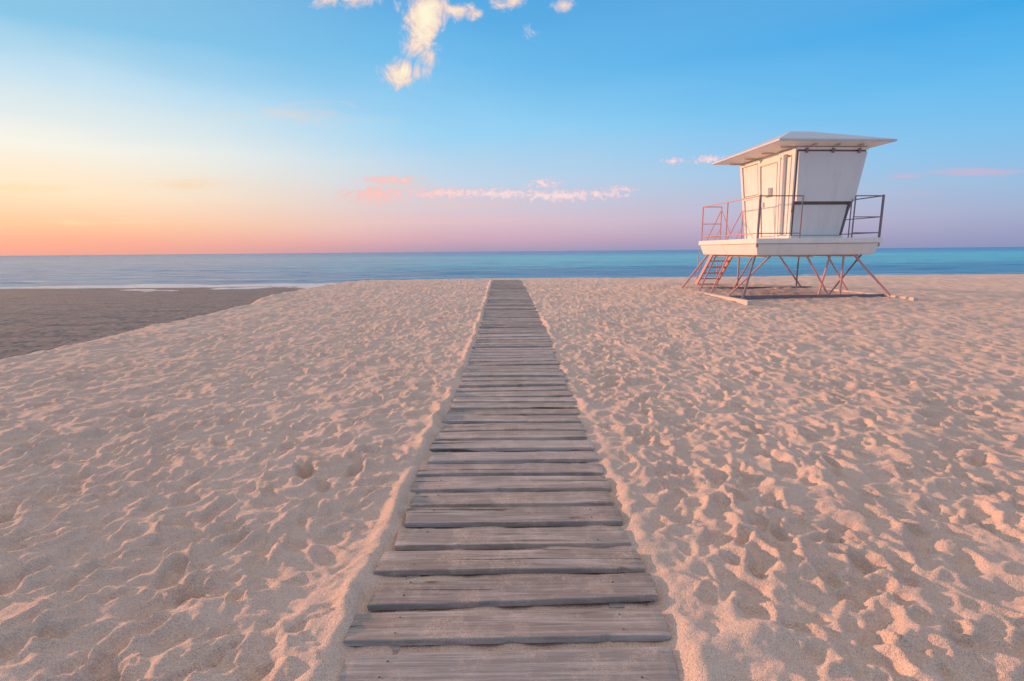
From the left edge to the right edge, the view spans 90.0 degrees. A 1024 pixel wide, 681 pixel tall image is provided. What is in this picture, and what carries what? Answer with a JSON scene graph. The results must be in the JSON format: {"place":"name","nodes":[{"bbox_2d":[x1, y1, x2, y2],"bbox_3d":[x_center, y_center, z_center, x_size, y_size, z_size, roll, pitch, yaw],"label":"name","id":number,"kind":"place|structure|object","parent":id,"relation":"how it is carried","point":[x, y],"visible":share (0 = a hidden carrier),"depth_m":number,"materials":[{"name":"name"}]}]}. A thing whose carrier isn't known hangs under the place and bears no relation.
{"place":"outdoors","nodes":[
{"label":"outdoors","id":0,"kind":"place"},
{"bbox_2d":[0,274,1023,680],"bbox_3d":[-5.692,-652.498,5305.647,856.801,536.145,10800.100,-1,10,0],"label":"sand beach","id":1,"kind":"structure","parent":0,"point":[204,484],"depth_m":3.94,"materials":[{"name":"beige sand"}]},
{"bbox_2d":[339,280,679,680],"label":"boardwalk","id":2,"kind":"structure","parent":1,"relation":"on","point":[500,410],"depth_m":2.86,"materials":[{"name":"grey wood"}]},
{"bbox_2d":[695,255,732,284],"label":"stairs","id":3,"kind":"structure","parent":1,"relation":"on","point":[709,260],"depth_m":20.01,"materials":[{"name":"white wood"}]},
{"bbox_2d":[697,196,758,278],"bbox_3d":[7.630,-3.267,18.112,3.440,2.977,5.340,8,13,40],"label":"side railing","id":4,"kind":"object","parent":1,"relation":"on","point":[725,235],"visible":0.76,"depth_m":18.56,"materials":[{"name":"red metal"}]},
{"bbox_2d":[681,255,890,296],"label":"red legs","id":5,"kind":"object","parent":1,"relation":"on","point":[817,275],"visible":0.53,"depth_m":15.83,"materials":[{"name":"metal"}]},
{"bbox_2d":[714,255,858,256],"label":"deck joists","id":6,"kind":"object","parent":5,"relation":"on","point":[777,255],"visible":0.71,"depth_m":16.46,"materials":[{"name":"paint"}]},
{"bbox_2d":[701,243,877,254],"bbox_3d":[8.925,-3.028,17.021,3.802,0.340,3.822,-1,10,-4],"label":"deck tub","id":7,"kind":"object","parent":6,"relation":"on","point":[812,249],"visible":1,"depth_m":15.23,"materials":[{"name":"white paint"}]},
{"bbox_2d":[699,237,882,244],"bbox_3d":[8.922,-3.274,16.979,3.900,0.152,3.920,-1,10,-4],"label":"deck rim","id":8,"kind":"object","parent":7,"relation":"on","point":[793,240],"visible":0.86,"depth_m":15.10,"materials":[{"name":"white paint"}]},
{"bbox_2d":[742,146,840,238],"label":"cabin walls","id":9,"kind":"structure","parent":8,"relation":"on","point":[751,207],"depth_m":17.41,"materials":[{"name":"white wood"}]},
{"bbox_2d":[761,187,771,206],"bbox_3d":[8.173,-4.605,16.507,0.180,0.577,0.515,-1,10,-4],"label":"door box","id":10,"kind":"object","parent":9,"relation":"attached to","point":[766,191],"visible":0.91,"depth_m":16.34,"materials":[{"name":"white paint"}]},
{"bbox_2d":[743,156,791,236],"bbox_3d":[8.239,-4.572,16.596,0.253,2.345,2.758,-1,10,-4],"label":"cabin door","id":11,"kind":"structure","parent":9,"relation":"attached to","point":[769,176],"depth_m":16.41,"materials":[{"name":"white wood"}]},
{"bbox_2d":[740,147,796,238],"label":"side trim","id":12,"kind":"structure","parent":9,"relation":"attached to","point":[793,152],"depth_m":16.03,"materials":[{"name":"white paint"}]},
{"bbox_2d":[746,156,790,236],"bbox_3d":[8.262,-4.575,16.604,0.225,2.371,2.810,-1,10,-4],"label":"door recess","id":13,"kind":"object","parent":9,"relation":"attached to","point":[776,196],"depth_m":16.29,"materials":[{"name":"grey wood"}]},
{"bbox_2d":[778,154,786,234],"bbox_3d":[8.228,-4.415,15.591,0.117,2.361,0.452,7,12,36],"label":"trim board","id":14,"kind":"object","parent":9,"relation":"attached to","point":[782,192],"visible":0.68,"depth_m":15.54,"materials":[{"name":"white paint"}]},
{"bbox_2d":[712,131,896,164],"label":"roof","id":15,"kind":"structure","parent":9,"relation":"on","point":[803,136],"depth_m":14.77,"materials":[{"name":"white paint"}]},
{"bbox_2d":[729,143,864,164],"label":"roof brackets","id":16,"kind":"object","parent":15,"relation":"attached to","point":[790,147],"visible":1,"depth_m":14.84,"materials":[{"name":"white wood"}]},
{"bbox_2d":[714,141,893,164],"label":"roof soffit","id":17,"kind":"structure","parent":15,"relation":"attached to","point":[774,148],"depth_m":14.89,"materials":[{"name":"white wood"}]},
{"bbox_2d":[791,150,865,235],"bbox_3d":[9.303,-4.375,15.256,2.102,2.424,0.346,-1,10,-4],"label":"shutter recess","id":18,"kind":"object","parent":9,"relation":"attached to","point":[847,203],"visible":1,"depth_m":15.33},
{"bbox_2d":[790,147,868,237],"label":"front trim","id":19,"kind":"structure","parent":9,"relation":"attached to","point":[852,148],"depth_m":14.89,"materials":[{"name":"white paint"}]},
{"bbox_2d":[792,151,866,234],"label":"front shutters","id":20,"kind":"object","parent":19,"relation":"attached to","point":[827,176],"visible":0.97,"depth_m":15.11,"materials":[{"name":"paint"}]},
{"bbox_2d":[791,199,853,211],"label":"shutter stays","id":21,"kind":"object","parent":20,"relation":"attached to","point":[846,211],"visible":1,"depth_m":15.27,"materials":[{"name":"metal"}]},
{"bbox_2d":[805,148,861,152],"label":"shutter hinges","id":22,"kind":"object","parent":19,"relation":"attached to","point":[833,150],"visible":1,"depth_m":14.81,"materials":[{"name":"metal"}]},
{"bbox_2d":[756,195,884,246],"bbox_3d":[8.918,-3.830,16.873,3.815,1.490,3.822,-1,10,-4],"label":"front railing","id":23,"kind":"object","parent":8,"relation":"on","point":[849,219],"visible":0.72,"depth_m":15.04,"materials":[{"name":"metal"}]},
{"bbox_2d":[691,286,883,299],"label":"cross beams","id":24,"kind":"structure","parent":1,"relation":"on","point":[751,297],"depth_m":15.66,"materials":[{"name":"wood"}]},
{"bbox_2d":[671,286,917,304],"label":"skids","id":25,"kind":"object","parent":1,"relation":"on","point":[742,301],"visible":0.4,"depth_m":15.36,"materials":[{"name":"white wood"}]},
{"bbox_2d":[741,254,862,298],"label":"grey legs","id":26,"kind":"object","parent":1,"relation":"on","point":[751,268],"visible":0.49,"depth_m":15.62,"materials":[{"name":"metal"}]},
{"bbox_2d":[0,247,1023,291],"bbox_3d":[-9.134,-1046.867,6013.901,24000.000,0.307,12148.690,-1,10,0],"label":"sea","id":27,"kind":"structure","parent":0,"point":[266,270],"depth_m":89.22,"materials":[{"name":"liquid"}]},
{"bbox_2d":[0,0,1023,255],"label":"sky","id":28,"kind":"structure","parent":0,"point":[128,127],"materials":[{"name":"blue"}]}
]}

